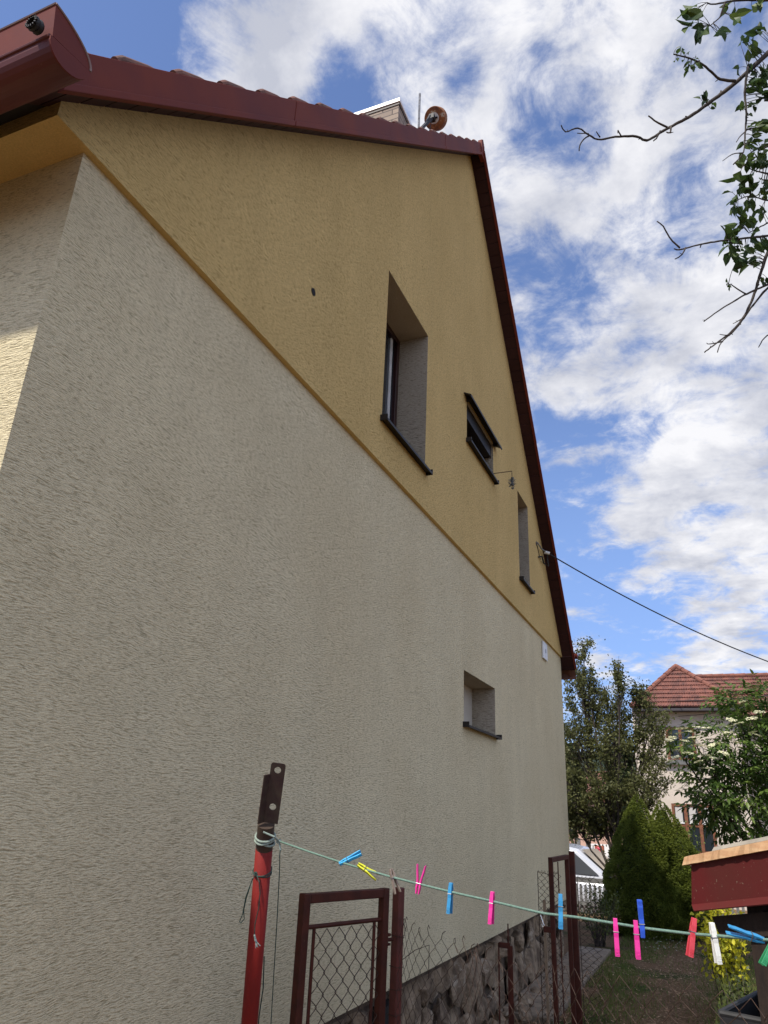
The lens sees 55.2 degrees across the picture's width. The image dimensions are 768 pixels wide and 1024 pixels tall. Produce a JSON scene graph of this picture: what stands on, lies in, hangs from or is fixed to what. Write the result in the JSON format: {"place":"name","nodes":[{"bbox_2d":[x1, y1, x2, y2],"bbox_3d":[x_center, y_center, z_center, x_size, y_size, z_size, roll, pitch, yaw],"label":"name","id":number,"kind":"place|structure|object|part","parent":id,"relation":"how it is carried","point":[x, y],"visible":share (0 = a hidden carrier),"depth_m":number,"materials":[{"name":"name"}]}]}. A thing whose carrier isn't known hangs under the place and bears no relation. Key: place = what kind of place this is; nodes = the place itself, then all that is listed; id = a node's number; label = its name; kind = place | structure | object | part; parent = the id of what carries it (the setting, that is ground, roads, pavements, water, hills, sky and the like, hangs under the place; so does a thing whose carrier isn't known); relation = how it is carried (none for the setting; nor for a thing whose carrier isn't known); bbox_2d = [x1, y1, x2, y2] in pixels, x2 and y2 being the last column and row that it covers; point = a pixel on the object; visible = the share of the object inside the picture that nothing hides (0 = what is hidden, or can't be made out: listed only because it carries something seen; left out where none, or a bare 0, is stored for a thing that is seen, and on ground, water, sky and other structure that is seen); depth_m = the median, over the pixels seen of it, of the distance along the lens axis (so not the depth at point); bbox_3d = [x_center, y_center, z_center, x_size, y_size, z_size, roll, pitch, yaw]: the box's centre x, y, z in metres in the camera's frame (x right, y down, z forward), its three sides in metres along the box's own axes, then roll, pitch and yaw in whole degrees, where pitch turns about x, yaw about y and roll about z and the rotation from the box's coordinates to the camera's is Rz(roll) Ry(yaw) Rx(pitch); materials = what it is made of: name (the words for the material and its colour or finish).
{"place":"outdoors","nodes":[
{"label":"outdoors","id":0,"kind":"place"},
{"bbox_2d":[0,0,767,751],"label":"sky","id":1,"kind":"structure","parent":0,"point":[652,446],"materials":[{"name":"blue"}]},
{"bbox_2d":[500,946,610,1023],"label":"path","id":2,"kind":"structure","parent":0,"point":[538,1000],"depth_m":7.65,"materials":[{"name":"concrete"}]},
{"bbox_2d":[517,992,528,1005],"bbox_3d":[1.229,4.370,6.539,0.130,0.155,0.133,1,-22,3],"label":"loose stone","id":3,"kind":"object","parent":2,"relation":"on","point":[524,999],"visible":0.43,"depth_m":6.51,"materials":[{"name":"grey stone"}]},
{"bbox_2d":[523,993,532,1004],"bbox_3d":[1.299,4.397,6.617,0.165,0.088,0.110,18,-27,-34],"label":"loose stone","id":4,"kind":"object","parent":2,"relation":"on","point":[529,998],"visible":0.54,"depth_m":6.60,"materials":[{"name":"grey stone"}]},
{"bbox_2d":[591,844,608,856],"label":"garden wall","id":5,"kind":"structure","parent":0,"point":[606,849],"depth_m":22.98,"materials":[{"name":"white paint"}]},
{"bbox_2d":[581,752,635,770],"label":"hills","id":6,"kind":"structure","parent":0,"point":[599,763],"depth_m":271.71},
{"bbox_2d":[488,909,756,1023],"bbox_3d":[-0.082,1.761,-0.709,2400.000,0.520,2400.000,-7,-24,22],"label":"ground","id":7,"kind":"structure","parent":0,"point":[609,942],"depth_m":8.03,"materials":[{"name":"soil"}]},
{"bbox_2d":[241,762,285,1023],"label":"clothesline pole","id":8,"kind":"object","parent":7,"relation":"on","point":[271,793],"visible":0.98,"depth_m":2.52,"materials":[{"name":"red metal"}]},
{"bbox_2d":[239,866,271,947],"bbox_3d":[-0.427,1.328,2.474,0.087,0.257,0.101,12,-24,-22],"label":"twine loop","id":9,"kind":"object","parent":8,"relation":"hanging from","point":[257,876],"visible":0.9,"depth_m":2.47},
{"bbox_2d":[254,831,767,1023],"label":"clothesline","id":10,"kind":"object","parent":8,"relation":"attached to","point":[263,843],"visible":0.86,"depth_m":2.04,"materials":[{"name":"green plastic"}]},
{"bbox_2d":[339,850,361,865],"bbox_3d":[-0.105,1.085,2.302,0.073,0.049,0.020,2,-22,1],"label":"clothes peg","id":11,"kind":"object","parent":10,"relation":"attached to","point":[353,856],"visible":1,"depth_m":2.30,"materials":[{"name":"plastic"}]},
{"bbox_2d":[357,863,377,880],"bbox_3d":[-0.048,1.090,2.224,0.070,0.049,0.020,3,-22,0],"label":"clothes peg","id":12,"kind":"object","parent":10,"relation":"attached to","point":[363,868],"visible":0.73,"depth_m":2.22,"materials":[{"name":"plastic"}]},
{"bbox_2d":[389,869,400,893],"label":"clothes peg","id":13,"kind":"object","parent":10,"relation":"attached to","point":[391,873],"visible":1,"depth_m":2.15,"materials":[{"name":"brown wood"}]},
{"bbox_2d":[415,864,426,893],"bbox_3d":[0.105,1.047,2.092,0.029,0.078,0.015,-7,-24,22],"label":"clothes peg","id":14,"kind":"object","parent":10,"relation":"attached to","point":[417,879],"visible":1,"depth_m":2.09,"materials":[{"name":"plastic"}]},
{"bbox_2d":[446,882,452,913],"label":"clothes peg","id":15,"kind":"object","parent":10,"relation":"attached to","point":[449,909],"visible":1,"depth_m":2.00,"materials":[{"name":"plastic"}]},
{"bbox_2d":[488,891,494,924],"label":"clothes peg","id":16,"kind":"object","parent":10,"relation":"attached to","point":[491,910],"visible":1,"depth_m":1.91,"materials":[{"name":"plastic"}]},
{"bbox_2d":[558,894,562,929],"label":"clothes peg","id":17,"kind":"object","parent":10,"relation":"attached to","point":[560,911],"visible":1,"depth_m":1.79,"materials":[{"name":"plastic"}]},
{"bbox_2d":[613,918,619,956],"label":"clothes peg","id":18,"kind":"object","parent":10,"relation":"attached to","point":[616,938],"visible":1,"depth_m":1.68,"materials":[{"name":"plastic"}]},
{"bbox_2d":[633,920,640,959],"bbox_3d":[0.570,0.964,1.655,0.014,0.076,0.021,-2,-22,12],"label":"clothes peg","id":19,"kind":"object","parent":10,"relation":"attached to","point":[637,942],"visible":1,"depth_m":1.65,"materials":[{"name":"plastic"}]},
{"bbox_2d":[637,899,644,937],"bbox_3d":[0.583,0.921,1.662,0.014,0.076,0.021,-2,-22,12],"label":"clothes peg","id":20,"kind":"object","parent":10,"relation":"attached to","point":[641,917],"visible":1,"depth_m":1.66,"materials":[{"name":"plastic"}]},
{"bbox_2d":[685,917,696,957],"bbox_3d":[0.662,0.915,1.579,0.028,0.076,0.021,2,-22,1],"label":"clothes peg","id":21,"kind":"object","parent":10,"relation":"attached to","point":[690,948],"visible":1,"depth_m":1.57,"materials":[{"name":"plastic"}]},
{"bbox_2d":[709,922,722,964],"bbox_3d":[0.698,0.908,1.546,0.015,0.076,0.019,2,-22,1],"label":"clothes peg","id":22,"kind":"object","parent":10,"relation":"attached to","point":[715,947],"visible":1,"depth_m":1.54,"materials":[{"name":"plastic"}]},
{"bbox_2d":[725,924,764,943],"bbox_3d":[0.736,0.859,1.494,0.076,0.032,0.019,2,-22,2],"label":"clothes peg","id":23,"kind":"object","parent":10,"relation":"attached to","point":[751,936],"visible":1,"depth_m":1.49,"materials":[{"name":"plastic"}]},
{"bbox_2d":[758,945,767,966],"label":"clothes peg","id":24,"kind":"object","parent":10,"relation":"attached to","point":[763,961],"visible":1,"depth_m":1.46,"materials":[{"name":"plastic"}]},
{"bbox_2d":[0,2,577,1023],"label":"house","id":25,"kind":"structure","parent":7,"relation":"on","point":[266,430],"depth_m":3.48,"materials":[{"name":"beige paint"}]},
{"bbox_2d":[380,323,432,475],"bbox_3d":[0.063,-1.058,5.786,0.375,1.316,0.958,-7,-24,22],"label":"window","id":26,"kind":"structure","parent":25,"relation":"in","point":[388,416],"depth_m":6.15,"materials":[{"name":"brown glass"}]},
{"bbox_2d":[418,93,420,127],"bbox_3d":[0.392,-4.367,8.273,0.024,0.979,0.024,22,-29,-40],"label":"antenna mast","id":27,"kind":"object","parent":25,"relation":"on","point":[419,103],"visible":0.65,"depth_m":8.35,"materials":[{"name":"metal"}]},
{"bbox_2d":[421,106,446,130],"bbox_3d":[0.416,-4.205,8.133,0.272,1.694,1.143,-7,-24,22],"label":"dish antenna","id":28,"kind":"object","parent":25,"relation":"on","point":[435,118],"visible":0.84,"depth_m":8.71,"materials":[{"name":"orange metal"}]},
{"bbox_2d":[466,437,498,484],"bbox_3d":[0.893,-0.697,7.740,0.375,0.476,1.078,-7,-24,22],"label":"window sill","id":29,"kind":"structure","parent":25,"relation":"in","point":[468,439],"depth_m":7.53,"materials":[{"name":"metal"}]},
{"bbox_2d":[463,685,501,739],"bbox_3d":[0.789,1.798,6.778,0.325,0.483,1.118,-7,-24,22],"label":"window","id":30,"kind":"structure","parent":25,"relation":"in","point":[467,722],"depth_m":7.12,"materials":[{"name":"white plastic"}]},
{"bbox_2d":[493,471,515,488],"bbox_3d":[1.319,-0.343,8.013,0.250,0.220,0.100,-5,-23,18],"label":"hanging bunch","id":31,"kind":"object","parent":25,"relation":"attached to","point":[512,484],"visible":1,"depth_m":7.98,"materials":[{"name":"metal"}]},
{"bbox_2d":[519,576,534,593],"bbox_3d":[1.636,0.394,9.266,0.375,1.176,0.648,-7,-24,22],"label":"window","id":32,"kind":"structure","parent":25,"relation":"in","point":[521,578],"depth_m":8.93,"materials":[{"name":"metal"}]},
{"bbox_2d":[542,641,547,661],"bbox_3d":[2.146,1.858,9.790,0.024,0.225,0.270,-7,-24,22],"label":"wall plate","id":33,"kind":"object","parent":25,"relation":"attached to","point":[544,652],"depth_m":9.74,"materials":[{"name":"white plastic"}]},
{"bbox_2d":[536,541,767,661],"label":"power cable","id":34,"kind":"object","parent":25,"relation":"attached to","point":[546,552],"visible":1,"depth_m":10.58,"materials":[{"name":"metal"}]},
{"bbox_2d":[388,887,404,1023],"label":"fence post","id":35,"kind":"object","parent":7,"relation":"on","point":[397,912],"visible":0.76,"depth_m":3.30,"materials":[{"name":"brown metal"}]},
{"bbox_2d":[289,888,393,1023],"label":"garden gate","id":36,"kind":"structure","parent":35,"relation":"attached to","point":[306,901],"depth_m":3.09,"materials":[{"name":"brown metal"}]},
{"bbox_2d":[488,1018,497,1023],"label":"loose stone","id":37,"kind":"object","parent":7,"relation":"on","point":[490,1021],"visible":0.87,"depth_m":5.77,"materials":[{"name":"grey stone"}]},
{"bbox_2d":[497,1011,508,1023],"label":"loose stone","id":38,"kind":"object","parent":7,"relation":"on","point":[502,1018],"visible":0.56,"depth_m":5.97,"materials":[{"name":"grey stone"}]},
{"bbox_2d":[502,1006,508,1022],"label":"loose stone","id":39,"kind":"object","parent":7,"relation":"on","point":[505,1008],"visible":0.34,"depth_m":6.27,"materials":[{"name":"grey stone"}]},
{"bbox_2d":[502,1009,514,1017],"bbox_3d":[1.055,4.257,6.230,0.105,0.075,0.227,-1,-22,9],"label":"loose stone","id":40,"kind":"object","parent":39,"relation":"on","point":[505,1013],"visible":0.56,"depth_m":6.17,"materials":[{"name":"grey stone"}]},
{"bbox_2d":[498,924,513,1023],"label":"iron stake","id":41,"kind":"object","parent":7,"relation":"on","point":[510,972],"visible":1,"depth_m":4.46,"materials":[{"name":"brown paint"}]},
{"bbox_2d":[518,1004,531,1022],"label":"loose stone","id":42,"kind":"object","parent":7,"relation":"on","point":[521,1012],"visible":0.94,"depth_m":6.25,"materials":[{"name":"grey stone"}]},
{"bbox_2d":[530,986,540,993],"bbox_3d":[1.478,4.673,7.135,0.109,0.103,0.144,18,-26,-33],"label":"loose stone","id":43,"kind":"object","parent":7,"relation":"on","point":[533,989],"visible":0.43,"depth_m":7.12,"materials":[{"name":"grey stone"}]},
{"bbox_2d":[543,900,549,1023],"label":"wooden stake","id":44,"kind":"object","parent":7,"relation":"on","point":[546,961],"visible":0.89,"depth_m":5.92,"materials":[{"name":"brown wood"}]},
{"bbox_2d":[537,870,566,1023],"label":"panel fence","id":45,"kind":"object","parent":7,"relation":"on","point":[548,948],"visible":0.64,"depth_m":6.00,"materials":[{"name":"metal"}]},
{"bbox_2d":[569,851,582,1023],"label":"fence post","id":46,"kind":"object","parent":7,"relation":"on","point":[579,1014],"visible":1,"depth_m":6.07,"materials":[{"name":"brown metal"}]},
{"bbox_2d":[544,854,576,1023],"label":"open gate leaf","id":47,"kind":"object","parent":46,"relation":"attached to","point":[551,928],"visible":0.99,"depth_m":5.84,"materials":[{"name":"brown paint"}]},
{"bbox_2d":[565,739,587,843],"bbox_3d":[6.860,10.947,27.355,1.759,5.220,1.834,-7,-24,22],"label":"street tree","id":48,"kind":"object","parent":7,"relation":"on","point":[568,762],"visible":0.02,"depth_m":27.50,"materials":[{"name":"plant"}]},
{"bbox_2d":[395,916,767,1023],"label":"chainlink fence","id":49,"kind":"object","parent":7,"relation":"on","point":[526,991],"visible":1,"depth_m":2.51,"materials":[{"name":"metal"}]},
{"bbox_2d":[565,842,608,911],"bbox_3d":[4.413,8.411,16.847,4.020,1.600,1.890,-11,-26,30],"label":"porch","id":50,"kind":"object","parent":7,"relation":"on","point":[588,864],"visible":0.06,"depth_m":16.21,"materials":[{"name":"white paint"}]},
{"bbox_3d":[3.875,7.860,16.551,1.980,0.460,0.161,-11,-26,30],"label":"side window","id":51,"kind":"part","parent":50,"relation":"part of","materials":[{"name":"grey glass"}]},
{"bbox_2d":[577,876,606,1023],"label":"panel fence","id":52,"kind":"object","parent":7,"relation":"on","point":[588,950],"visible":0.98,"depth_m":6.06,"materials":[{"name":"metal"}]},
{"bbox_2d":[569,771,622,845],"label":"distant house","id":53,"kind":"structure","parent":7,"relation":"on","point":[582,842],"depth_m":35.82,"materials":[{"name":"ceramic"}]},
{"bbox_2d":[577,880,623,946],"bbox_3d":[3.002,5.621,10.294,0.708,0.831,0.611,10,-23,-18],"label":"rose shrub","id":54,"kind":"object","parent":7,"relation":"on","point":[604,928],"visible":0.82,"depth_m":10.19,"materials":[{"name":"green plant"}]},
{"bbox_2d":[603,746,635,811],"bbox_3d":[8.894,10.857,26.825,1.612,5.171,1.858,9,-23,-14],"label":"street tree","id":55,"kind":"object","parent":7,"relation":"on","point":[624,762],"visible":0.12,"depth_m":27.25,"materials":[{"name":"plant"}]},
{"bbox_2d":[562,635,677,917],"bbox_3d":[4.340,4.875,13.960,2.548,5.261,1.587,-7,-24,22],"label":"garden tree","id":56,"kind":"object","parent":7,"relation":"on","point":[584,821],"visible":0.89,"depth_m":13.94,"materials":[{"name":"green plant"}]},
{"bbox_2d":[597,794,693,938],"bbox_3d":[4.091,5.548,11.549,1.488,2.086,1.404,-7,-24,22],"label":"dwarf spruce","id":57,"kind":"object","parent":7,"relation":"on","point":[633,854],"visible":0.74,"depth_m":11.18,"materials":[{"name":"green plant"}]},
{"bbox_2d":[563,877,744,915],"bbox_3d":[5.414,6.877,12.885,8.120,0.593,0.050,-7,-24,22],"label":"picket fence","id":58,"kind":"object","parent":7,"relation":"on","point":[600,882],"visible":0.08,"depth_m":13.55,"materials":[{"name":"grey paint"}]},
{"bbox_2d":[561,0,767,352],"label":"apple tree","id":59,"kind":"object","parent":7,"relation":"on","point":[759,162],"visible":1,"depth_m":2.25,"materials":[{"name":"green plant"}]},
{"bbox_2d":[649,802,716,939],"bbox_3d":[4.498,5.644,11.627,1.513,2.002,1.415,-7,-24,22],"label":"dwarf spruce","id":60,"kind":"object","parent":7,"relation":"on","point":[680,847],"visible":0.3,"depth_m":11.32,"materials":[{"name":"green plant"}]},
{"bbox_2d":[679,814,704,924],"bbox_3d":[5.123,6.022,12.330,0.609,1.783,0.645,-7,-24,22],"label":"box shrub","id":61,"kind":"object","parent":7,"relation":"on","point":[692,840],"visible":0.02,"depth_m":12.45,"materials":[{"name":"plant"}]},
{"bbox_2d":[629,664,767,910],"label":"neighbour house","id":62,"kind":"structure","parent":7,"relation":"on","point":[673,684],"depth_m":21.95,"materials":[{"name":"paint"}]},
{"bbox_2d":[665,727,696,764],"bbox_3d":[8.781,6.905,21.685,0.996,1.071,0.150,-7,-24,22],"label":"window","id":63,"kind":"structure","parent":62,"relation":"in","point":[679,761],"depth_m":21.74,"materials":[{"name":"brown wood"}]},
{"bbox_2d":[671,803,716,853],"bbox_3d":[8.810,8.991,20.836,1.102,1.296,0.070,-7,-24,22],"label":"window","id":64,"kind":"structure","parent":62,"relation":"in","point":[683,816],"depth_m":20.82,"materials":[{"name":"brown wood"}]},
{"bbox_2d":[659,669,767,845],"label":"elder bush","id":65,"kind":"object","parent":7,"relation":"on","point":[725,804],"visible":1,"depth_m":10.18,"materials":[{"name":"green plant"}]},
{"bbox_2d":[690,908,750,1004],"bbox_3d":[3.195,4.138,6.924,0.511,1.078,0.562,-7,-24,22],"label":"yellow shrub","id":66,"kind":"object","parent":7,"relation":"on","point":[728,949],"visible":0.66,"depth_m":6.84,"materials":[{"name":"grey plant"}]},
{"bbox_2d":[691,851,767,1023],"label":"wood shed","id":67,"kind":"structure","parent":7,"relation":"on","point":[735,882],"depth_m":3.27,"materials":[{"name":"brown wood"}]},
{"bbox_2d":[682,840,767,865],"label":"larch slab","id":68,"kind":"structure","parent":67,"relation":"on","point":[757,847],"depth_m":3.37,"materials":[{"name":"brown wood"}]},
{"bbox_2d":[712,836,767,850],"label":"grey board","id":69,"kind":"object","parent":68,"relation":"on","point":[761,839],"visible":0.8,"depth_m":3.37,"materials":[{"name":"grey wood"}]},
{"bbox_2d":[715,956,751,1023],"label":"weed clump","id":70,"kind":"object","parent":7,"relation":"on","point":[737,992],"visible":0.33,"depth_m":4.73,"materials":[{"name":"green plant"}]},
{"bbox_2d":[718,990,760,1023],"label":"plastic tub","id":71,"kind":"object","parent":7,"relation":"on","point":[749,1014],"visible":0.78,"depth_m":3.38,"materials":[{"name":"grey plastic"}]},
{"bbox_2d":[676,695,767,700],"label":"street wire","id":72,"kind":"object","parent":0,"point":[708,700],"visible":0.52,"depth_m":20.51,"materials":[{"name":"black metal"}]}
]}

